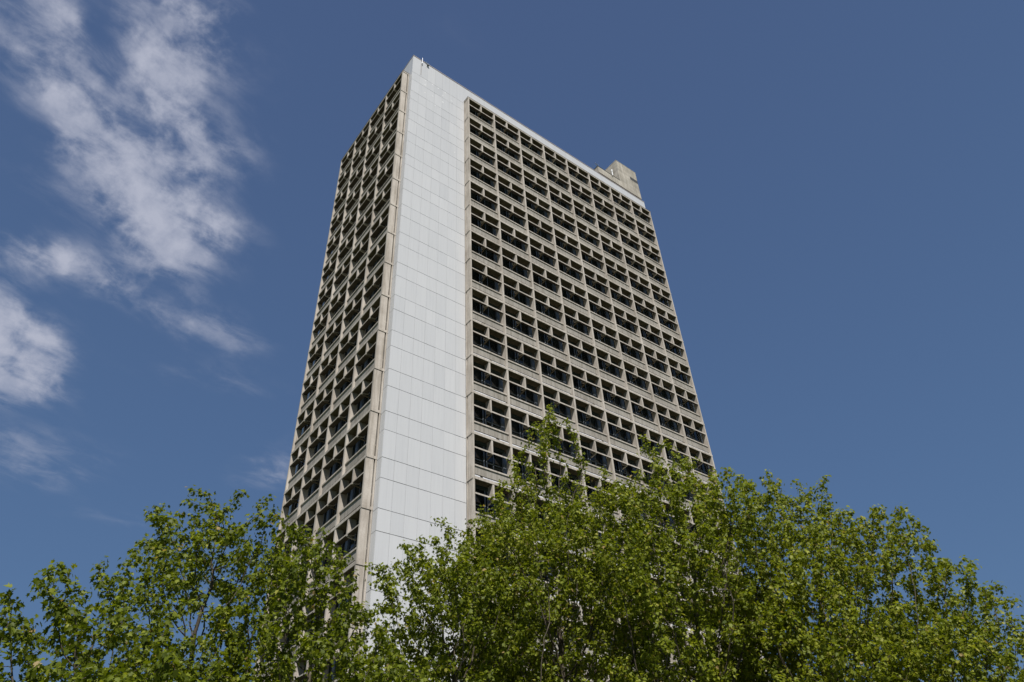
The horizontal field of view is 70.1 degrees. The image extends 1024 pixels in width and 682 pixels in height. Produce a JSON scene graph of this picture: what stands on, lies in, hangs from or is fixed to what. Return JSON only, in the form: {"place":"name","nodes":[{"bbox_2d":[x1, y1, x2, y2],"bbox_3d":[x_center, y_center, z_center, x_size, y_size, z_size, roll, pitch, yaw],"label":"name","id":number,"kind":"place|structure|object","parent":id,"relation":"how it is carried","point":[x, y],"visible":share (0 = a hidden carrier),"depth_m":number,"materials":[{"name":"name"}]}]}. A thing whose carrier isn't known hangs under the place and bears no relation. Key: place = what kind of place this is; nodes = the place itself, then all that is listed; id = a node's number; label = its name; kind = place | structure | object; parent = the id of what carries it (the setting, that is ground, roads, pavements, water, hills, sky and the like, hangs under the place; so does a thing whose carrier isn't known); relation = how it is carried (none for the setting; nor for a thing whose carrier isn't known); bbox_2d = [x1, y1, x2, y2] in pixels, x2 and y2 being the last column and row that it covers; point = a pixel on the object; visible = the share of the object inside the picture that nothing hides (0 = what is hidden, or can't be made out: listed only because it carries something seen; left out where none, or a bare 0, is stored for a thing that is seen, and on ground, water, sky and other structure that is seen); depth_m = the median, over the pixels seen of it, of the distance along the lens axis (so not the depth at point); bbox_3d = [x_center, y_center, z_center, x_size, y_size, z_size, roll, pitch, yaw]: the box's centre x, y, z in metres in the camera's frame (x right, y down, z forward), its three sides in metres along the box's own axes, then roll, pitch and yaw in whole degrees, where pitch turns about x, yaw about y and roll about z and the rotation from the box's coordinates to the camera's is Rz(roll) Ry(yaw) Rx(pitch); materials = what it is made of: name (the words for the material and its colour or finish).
{"place":"outdoors","nodes":[
{"label":"outdoors","id":0,"kind":"place"},
{"bbox_2d":[0,555,225,681],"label":"plane tree","id":1,"kind":"object","parent":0,"point":[78,627],"visible":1,"depth_m":13.68,"materials":[{"name":"green plant"}]},
{"bbox_2d":[97,484,309,681],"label":"plane tree","id":2,"kind":"object","parent":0,"point":[168,577],"visible":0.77,"depth_m":18.60,"materials":[{"name":"green plant"}]},
{"bbox_2d":[190,519,436,681],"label":"plane tree","id":3,"kind":"object","parent":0,"point":[319,646],"visible":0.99,"depth_m":17.22,"materials":[{"name":"green plant"}]},
{"bbox_2d":[343,516,570,681],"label":"plane tree","id":4,"kind":"object","parent":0,"point":[450,579],"visible":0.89,"depth_m":21.57,"materials":[{"name":"green plant"}]},
{"bbox_2d":[0,0,1023,681],"label":"sky","id":5,"kind":"structure","parent":0,"point":[832,191],"materials":[{"name":"blue"}]},
{"bbox_2d":[436,403,689,681],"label":"plane tree","id":6,"kind":"object","parent":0,"point":[538,529],"visible":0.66,"depth_m":24.92,"materials":[{"name":"green plant"}]},
{"bbox_2d":[569,434,824,681],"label":"plane tree","id":7,"kind":"object","parent":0,"point":[696,614],"visible":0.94,"depth_m":22.12,"materials":[{"name":"green plant"}]},
{"bbox_2d":[685,469,986,681],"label":"plane tree","id":8,"kind":"object","parent":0,"point":[832,594],"visible":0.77,"depth_m":22.25,"materials":[{"name":"green plant"}]},
{"bbox_2d":[815,542,1023,681],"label":"plane tree","id":9,"kind":"object","parent":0,"point":[964,622],"visible":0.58,"depth_m":22.64,"materials":[{"name":"green plant"}]},
{"label":"pavement","id":10,"kind":"structure","parent":0,"visible":0},
{"bbox_2d":[255,55,766,681],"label":"office tower","id":11,"kind":"structure","parent":10,"relation":"on","point":[493,285],"depth_m":61.38,"materials":[{"name":"concrete"}]},
{"bbox_2d":[295,483,314,508],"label":"window","id":12,"kind":"structure","parent":11,"relation":"in","point":[312,488],"depth_m":54.46,"materials":[{"name":"black glass"}]},
{"bbox_2d":[301,442,320,467],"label":"window","id":13,"kind":"structure","parent":11,"relation":"in","point":[317,448],"depth_m":56.74,"materials":[{"name":"black glass"}]},
{"bbox_2d":[307,403,326,428],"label":"window","id":14,"kind":"structure","parent":11,"relation":"in","point":[323,408],"depth_m":59.08,"materials":[{"name":"black glass"}]},
{"bbox_2d":[313,368,331,392],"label":"window","id":15,"kind":"structure","parent":11,"relation":"in","point":[328,373],"depth_m":61.41,"materials":[{"name":"black glass"}]},
{"bbox_2d":[314,462,336,491],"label":"window","id":16,"kind":"structure","parent":11,"relation":"in","point":[333,469],"depth_m":52.49,"materials":[{"name":"black glass"}]},
{"bbox_2d":[320,420,341,448],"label":"window","id":17,"kind":"structure","parent":11,"relation":"in","point":[338,426],"depth_m":54.74,"materials":[{"name":"black glass"}]},
{"bbox_2d":[326,382,346,408],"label":"window","id":18,"kind":"structure","parent":11,"relation":"in","point":[343,387],"depth_m":57.10,"materials":[{"name":"black glass"}]},
{"bbox_2d":[331,347,350,372],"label":"window","id":19,"kind":"structure","parent":11,"relation":"in","point":[348,351],"depth_m":59.36,"materials":[{"name":"black glass"}]},
{"bbox_2d":[330,483,354,518],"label":"window","id":20,"kind":"structure","parent":11,"relation":"in","point":[350,497],"depth_m":48.24,"materials":[{"name":"black glass"}]},
{"bbox_2d":[335,315,354,338],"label":"window","id":21,"kind":"structure","parent":11,"relation":"in","point":[353,316],"depth_m":61.68,"materials":[{"name":"black glass"}]},
{"bbox_2d":[336,440,359,470],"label":"window","id":22,"kind":"structure","parent":11,"relation":"in","point":[356,447],"depth_m":50.48,"materials":[{"name":"black glass"}]},
{"bbox_2d":[341,398,363,427],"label":"window","id":23,"kind":"structure","parent":11,"relation":"in","point":[361,403],"depth_m":52.85,"materials":[{"name":"black glass"}]},
{"bbox_2d":[346,359,367,387],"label":"window","id":24,"kind":"structure","parent":11,"relation":"in","point":[365,364],"depth_m":55.10,"materials":[{"name":"black glass"}]},
{"bbox_2d":[350,324,371,349],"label":"window","id":25,"kind":"structure","parent":11,"relation":"in","point":[369,327],"depth_m":57.38,"materials":[{"name":"black glass"}]},
{"bbox_2d":[351,465,376,499],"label":"window","id":26,"kind":"structure","parent":11,"relation":"in","point":[358,491],"depth_m":47.15,"materials":[{"name":"black glass"}]},
{"bbox_2d":[354,291,374,316],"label":"window","id":27,"kind":"structure","parent":11,"relation":"in","point":[373,293],"depth_m":59.70,"materials":[{"name":"black glass"}]},
{"bbox_2d":[357,261,377,284],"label":"window","id":28,"kind":"structure","parent":11,"relation":"in","point":[376,262],"depth_m":62.00,"materials":[{"name":"black glass"}]},
{"bbox_2d":[359,418,380,449],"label":"window","id":29,"kind":"structure","parent":11,"relation":"in","point":[362,443],"depth_m":49.48,"materials":[{"name":"black glass"}]},
{"bbox_2d":[364,373,383,404],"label":"window","id":30,"kind":"structure","parent":11,"relation":"in","point":[366,399],"depth_m":51.80,"materials":[{"name":"black glass"}]},
{"bbox_2d":[368,338,386,364],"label":"window","id":31,"kind":"structure","parent":11,"relation":"in","point":[369,359],"depth_m":54.18,"materials":[{"name":"black glass"}]},
{"bbox_2d":[371,304,389,326],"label":"window","id":32,"kind":"structure","parent":11,"relation":"in","point":[373,323],"depth_m":56.38,"materials":[{"name":"black glass"}]},
{"bbox_2d":[374,269,392,292],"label":"window","id":33,"kind":"structure","parent":11,"relation":"in","point":[376,289],"depth_m":58.62,"materials":[{"name":"black glass"}]},
{"bbox_2d":[377,236,395,261],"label":"window","id":34,"kind":"structure","parent":11,"relation":"in","point":[379,259],"depth_m":60.87,"materials":[{"name":"black glass"}]},
{"bbox_2d":[464,187,491,208],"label":"window","id":35,"kind":"structure","parent":11,"relation":"in","point":[486,203],"depth_m":69.62,"materials":[{"name":"black glass"}]},
{"bbox_2d":[469,108,487,122],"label":"window","id":36,"kind":"structure","parent":11,"relation":"in","point":[472,111],"depth_m":78.80,"materials":[{"name":"black glass"}]},
{"bbox_2d":[470,127,488,142],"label":"window","id":37,"kind":"structure","parent":11,"relation":"in","point":[472,130],"depth_m":76.52,"materials":[{"name":"black glass"}]},
{"bbox_2d":[470,168,489,184],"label":"window","id":38,"kind":"structure","parent":11,"relation":"in","point":[472,172],"depth_m":71.94,"materials":[{"name":"black glass"}]},
{"bbox_2d":[470,147,489,162],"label":"window","id":39,"kind":"structure","parent":11,"relation":"in","point":[483,157],"depth_m":74.24,"materials":[{"name":"black glass"}]},
{"bbox_2d":[465,327,499,354],"bbox_3d":[-2.455,0.193,57.828,3.441,2.309,0.420,24,-47,-29],"label":"window","id":40,"kind":"structure","parent":11,"relation":"in","point":[479,341],"depth_m":58.33,"materials":[{"name":"black glass"}]},
{"bbox_2d":[471,212,493,233],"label":"window","id":41,"kind":"structure","parent":11,"relation":"in","point":[474,221],"depth_m":67.39,"materials":[{"name":"black glass"}]},
{"bbox_2d":[465,360,500,390],"bbox_3d":[-2.296,2.877,55.588,3.441,2.309,0.420,24,-47,-29],"label":"window","id":42,"kind":"structure","parent":11,"relation":"in","point":[478,376],"depth_m":56.04,"materials":[{"name":"black glass"}]},
{"bbox_2d":[471,237,495,260],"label":"window","id":43,"kind":"structure","parent":11,"relation":"in","point":[475,248],"depth_m":65.15,"materials":[{"name":"black glass"}]},
{"bbox_2d":[472,265,496,289],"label":"window","id":44,"kind":"structure","parent":11,"relation":"in","point":[476,276],"depth_m":62.89,"materials":[{"name":"black glass"}]},
{"bbox_2d":[472,295,497,320],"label":"window","id":45,"kind":"structure","parent":11,"relation":"in","point":[476,307],"depth_m":60.59,"materials":[{"name":"black glass"}]},
{"bbox_2d":[474,399,502,429],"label":"window","id":46,"kind":"structure","parent":11,"relation":"in","point":[493,420],"depth_m":53.82,"materials":[{"name":"black glass"}]},
{"bbox_2d":[474,439,504,472],"bbox_3d":[-1.977,8.245,51.106,3.441,2.309,0.420,24,-47,-29],"label":"window","id":47,"kind":"structure","parent":11,"relation":"in","point":[494,462],"depth_m":51.56,"materials":[{"name":"black glass"}]},
{"bbox_2d":[488,119,512,138],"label":"window","id":48,"kind":"structure","parent":11,"relation":"in","point":[499,128],"depth_m":80.29,"materials":[{"name":"black glass"}]},
{"bbox_2d":[488,139,514,158],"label":"window","id":49,"kind":"structure","parent":11,"relation":"in","point":[498,146],"depth_m":78.01,"materials":[{"name":"black glass"}]},
{"bbox_2d":[489,159,515,178],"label":"window","id":50,"kind":"structure","parent":11,"relation":"in","point":[500,167],"depth_m":75.75,"materials":[{"name":"black glass"}]},
{"bbox_2d":[490,180,517,200],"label":"window","id":51,"kind":"structure","parent":11,"relation":"in","point":[501,189],"depth_m":73.52,"materials":[{"name":"black glass"}]},
{"bbox_2d":[491,203,520,224],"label":"window","id":52,"kind":"structure","parent":11,"relation":"in","point":[515,219],"depth_m":71.22,"materials":[{"name":"black glass"}]},
{"bbox_2d":[492,227,522,249],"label":"window","id":53,"kind":"structure","parent":11,"relation":"in","point":[504,237],"depth_m":68.95,"materials":[{"name":"black glass"}]},
{"bbox_2d":[493,253,525,276],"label":"window","id":54,"kind":"structure","parent":11,"relation":"in","point":[507,264],"depth_m":66.75,"materials":[{"name":"black glass"}]},
{"bbox_2d":[494,281,527,304],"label":"window","id":55,"kind":"structure","parent":11,"relation":"in","point":[508,292],"depth_m":64.44,"materials":[{"name":"black glass"}]},
{"bbox_2d":[496,310,529,335],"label":"window","id":56,"kind":"structure","parent":11,"relation":"in","point":[511,323],"depth_m":62.17,"materials":[{"name":"black glass"}]},
{"bbox_2d":[497,341,532,368],"bbox_3d":[0.286,1.427,59.502,3.441,2.309,0.420,24,-47,-29],"label":"window","id":57,"kind":"structure","parent":11,"relation":"in","point":[513,356],"depth_m":59.90,"materials":[{"name":"black glass"}]},
{"bbox_2d":[499,375,535,404],"bbox_3d":[0.446,4.111,57.261,3.441,2.309,0.420,24,-47,-29],"label":"window","id":58,"kind":"structure","parent":11,"relation":"in","point":[527,396],"depth_m":57.65,"materials":[{"name":"black glass"}]},
{"bbox_2d":[500,412,538,443],"bbox_3d":[0.605,6.795,55.020,3.441,2.309,0.420,24,-47,-29],"label":"window","id":59,"kind":"structure","parent":11,"relation":"in","point":[517,429],"depth_m":55.29,"materials":[{"name":"black glass"}]},
{"bbox_2d":[514,154,539,172],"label":"window","id":60,"kind":"structure","parent":11,"relation":"in","point":[526,163],"depth_m":79.71,"materials":[{"name":"black glass"}]},
{"bbox_2d":[516,174,541,193],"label":"window","id":61,"kind":"structure","parent":11,"relation":"in","point":[526,182],"depth_m":77.47,"materials":[{"name":"black glass"}]},
{"bbox_2d":[518,196,543,215],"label":"window","id":62,"kind":"structure","parent":11,"relation":"in","point":[529,205],"depth_m":75.20,"materials":[{"name":"black glass"}]},
{"bbox_2d":[519,219,547,239],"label":"window","id":63,"kind":"structure","parent":11,"relation":"in","point":[531,228],"depth_m":72.95,"materials":[{"name":"black glass"}]},
{"bbox_2d":[521,243,549,264],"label":"window","id":64,"kind":"structure","parent":11,"relation":"in","point":[534,253],"depth_m":70.67,"materials":[{"name":"black glass"}]},
{"bbox_2d":[523,269,553,290],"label":"window","id":65,"kind":"structure","parent":11,"relation":"in","point":[536,279],"depth_m":68.38,"materials":[{"name":"black glass"}]},
{"bbox_2d":[525,297,556,319],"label":"window","id":66,"kind":"structure","parent":11,"relation":"in","point":[549,312],"depth_m":66.13,"materials":[{"name":"black glass"}]},
{"bbox_2d":[528,326,560,349],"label":"window","id":67,"kind":"structure","parent":11,"relation":"in","point":[543,338],"depth_m":63.86,"materials":[{"name":"black glass"}]},
{"bbox_2d":[530,356,563,382],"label":"window","id":68,"kind":"structure","parent":11,"relation":"in","point":[546,370],"depth_m":61.58,"materials":[{"name":"black glass"}]},
{"bbox_2d":[533,390,567,417],"bbox_3d":[3.187,5.345,58.934,3.441,2.309,0.420,24,-47,-29],"label":"window","id":69,"kind":"structure","parent":11,"relation":"in","point":[560,410],"depth_m":59.36,"materials":[{"name":"black glass"}]},
{"bbox_2d":[541,190,565,207],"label":"window","id":70,"kind":"structure","parent":11,"relation":"in","point":[552,198],"depth_m":79.14,"materials":[{"name":"black glass"}]},
{"bbox_2d":[536,426,571,455],"bbox_3d":[3.347,8.029,56.694,3.441,2.309,0.420,24,-47,-29],"label":"window","id":71,"kind":"structure","parent":11,"relation":"in","point":[565,446],"depth_m":57.27,"materials":[{"name":"black glass"}]},
{"bbox_2d":[544,211,568,229],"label":"window","id":72,"kind":"structure","parent":11,"relation":"in","point":[556,220],"depth_m":76.90,"materials":[{"name":"black glass"}]},
{"bbox_2d":[546,234,572,253],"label":"window","id":73,"kind":"structure","parent":11,"relation":"in","point":[558,243],"depth_m":74.66,"materials":[{"name":"black glass"}]},
{"bbox_2d":[549,258,577,278],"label":"window","id":74,"kind":"structure","parent":11,"relation":"in","point":[562,268],"depth_m":72.31,"materials":[{"name":"black glass"}]},
{"bbox_2d":[552,284,580,304],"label":"window","id":75,"kind":"structure","parent":11,"relation":"in","point":[575,299],"depth_m":70.03,"materials":[{"name":"black glass"}]},
{"bbox_2d":[555,311,584,332],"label":"window","id":76,"kind":"structure","parent":11,"relation":"in","point":[569,322],"depth_m":67.77,"materials":[{"name":"black glass"}]},
{"bbox_2d":[558,340,588,363],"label":"window","id":77,"kind":"structure","parent":11,"relation":"in","point":[573,352],"depth_m":65.55,"materials":[{"name":"black glass"}]},
{"bbox_2d":[562,370,593,395],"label":"window","id":78,"kind":"structure","parent":11,"relation":"in","point":[577,384],"depth_m":63.27,"materials":[{"name":"black glass"}]},
{"bbox_2d":[569,225,592,243],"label":"window","id":79,"kind":"structure","parent":11,"relation":"in","point":[582,235],"depth_m":78.55,"materials":[{"name":"black glass"}]},
{"bbox_2d":[566,403,598,430],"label":"window","id":80,"kind":"structure","parent":11,"relation":"in","point":[592,422],"depth_m":61.00,"materials":[{"name":"black glass"}]},
{"bbox_2d":[572,248,597,266],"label":"window","id":81,"kind":"structure","parent":11,"relation":"in","point":[584,257],"depth_m":76.32,"materials":[{"name":"black glass"}]},
{"bbox_2d":[575,272,601,291],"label":"window","id":82,"kind":"structure","parent":11,"relation":"in","point":[589,282],"depth_m":73.99,"materials":[{"name":"black glass"}]},
{"bbox_2d":[579,298,606,317],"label":"window","id":83,"kind":"structure","parent":11,"relation":"in","point":[593,308],"depth_m":71.76,"materials":[{"name":"black glass"}]},
{"bbox_2d":[583,325,611,345],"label":"window","id":84,"kind":"structure","parent":11,"relation":"in","point":[606,340],"depth_m":69.44,"materials":[{"name":"black glass"}]},
{"bbox_2d":[587,352,616,375],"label":"window","id":85,"kind":"structure","parent":11,"relation":"in","point":[602,365],"depth_m":67.21,"materials":[{"name":"black glass"}]},
{"bbox_2d":[593,239,616,257],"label":"window","id":86,"kind":"structure","parent":11,"relation":"in","point":[605,248],"depth_m":80.24,"materials":[{"name":"black glass"}]},
{"bbox_2d":[591,383,621,407],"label":"window","id":87,"kind":"structure","parent":11,"relation":"in","point":[615,401],"depth_m":64.95,"materials":[{"name":"black glass"}]},
{"bbox_2d":[597,262,620,279],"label":"window","id":88,"kind":"structure","parent":11,"relation":"in","point":[609,271],"depth_m":78.00,"materials":[{"name":"black glass"}]},
{"bbox_2d":[596,416,627,441],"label":"window","id":89,"kind":"structure","parent":11,"relation":"in","point":[621,435],"depth_m":62.67,"materials":[{"name":"black glass"}]},
{"bbox_2d":[600,285,625,304],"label":"window","id":90,"kind":"structure","parent":11,"relation":"in","point":[613,295],"depth_m":75.69,"materials":[{"name":"black glass"}]},
{"bbox_2d":[605,311,631,330],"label":"window","id":91,"kind":"structure","parent":11,"relation":"in","point":[626,325],"depth_m":73.43,"materials":[{"name":"black glass"}]},
{"bbox_2d":[610,338,636,358],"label":"window","id":92,"kind":"structure","parent":11,"relation":"in","point":[624,349],"depth_m":71.15,"materials":[{"name":"black glass"}]},
{"bbox_2d":[615,367,642,387],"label":"window","id":93,"kind":"structure","parent":11,"relation":"in","point":[629,377],"depth_m":68.88,"materials":[{"name":"black glass"}]},
{"bbox_2d":[620,275,643,292],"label":"window","id":94,"kind":"structure","parent":11,"relation":"in","point":[633,284],"depth_m":79.66,"materials":[{"name":"black glass"}]},
{"bbox_2d":[620,395,648,419],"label":"window","id":95,"kind":"structure","parent":11,"relation":"in","point":[643,413],"depth_m":66.62,"materials":[{"name":"black glass"}]},
{"bbox_2d":[625,299,649,316],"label":"window","id":96,"kind":"structure","parent":11,"relation":"in","point":[645,312],"depth_m":77.39,"materials":[{"name":"black glass"}]},
{"bbox_2d":[626,428,655,451],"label":"window","id":97,"kind":"structure","parent":11,"relation":"in","point":[640,441],"depth_m":64.27,"materials":[{"name":"black glass"}]},
{"bbox_2d":[630,324,655,342],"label":"window","id":98,"kind":"structure","parent":11,"relation":"in","point":[643,333],"depth_m":75.10,"materials":[{"name":"black glass"}]},
{"bbox_2d":[635,349,661,370],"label":"window","id":99,"kind":"structure","parent":11,"relation":"in","point":[656,365],"depth_m":72.79,"materials":[{"name":"black glass"}]},
{"bbox_2d":[641,377,667,399],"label":"window","id":100,"kind":"structure","parent":11,"relation":"in","point":[662,394],"depth_m":70.55,"materials":[{"name":"black glass"}]},
{"bbox_2d":[648,311,671,328],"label":"window","id":101,"kind":"structure","parent":11,"relation":"in","point":[667,324],"depth_m":79.07,"materials":[{"name":"black glass"}]},
{"bbox_2d":[647,407,674,430],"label":"window","id":102,"kind":"structure","parent":11,"relation":"in","point":[669,424],"depth_m":68.31,"materials":[{"name":"black glass"}]},
{"bbox_2d":[653,336,677,354],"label":"window","id":103,"kind":"structure","parent":11,"relation":"in","point":[667,346],"depth_m":76.78,"materials":[{"name":"black glass"}]},
{"bbox_2d":[653,440,681,462],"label":"window","id":104,"kind":"structure","parent":11,"relation":"in","point":[669,456],"depth_m":65.90,"materials":[{"name":"black glass"}]},
{"bbox_2d":[659,363,684,381],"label":"window","id":105,"kind":"structure","parent":11,"relation":"in","point":[673,372],"depth_m":74.51,"materials":[{"name":"black glass"}]},
{"bbox_2d":[666,391,691,410],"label":"window","id":106,"kind":"structure","parent":11,"relation":"in","point":[687,405],"depth_m":72.24,"materials":[{"name":"black glass"}]},
{"bbox_2d":[672,419,698,441],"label":"window","id":107,"kind":"structure","parent":11,"relation":"in","point":[693,436],"depth_m":69.98,"materials":[{"name":"black glass"}]}
]}

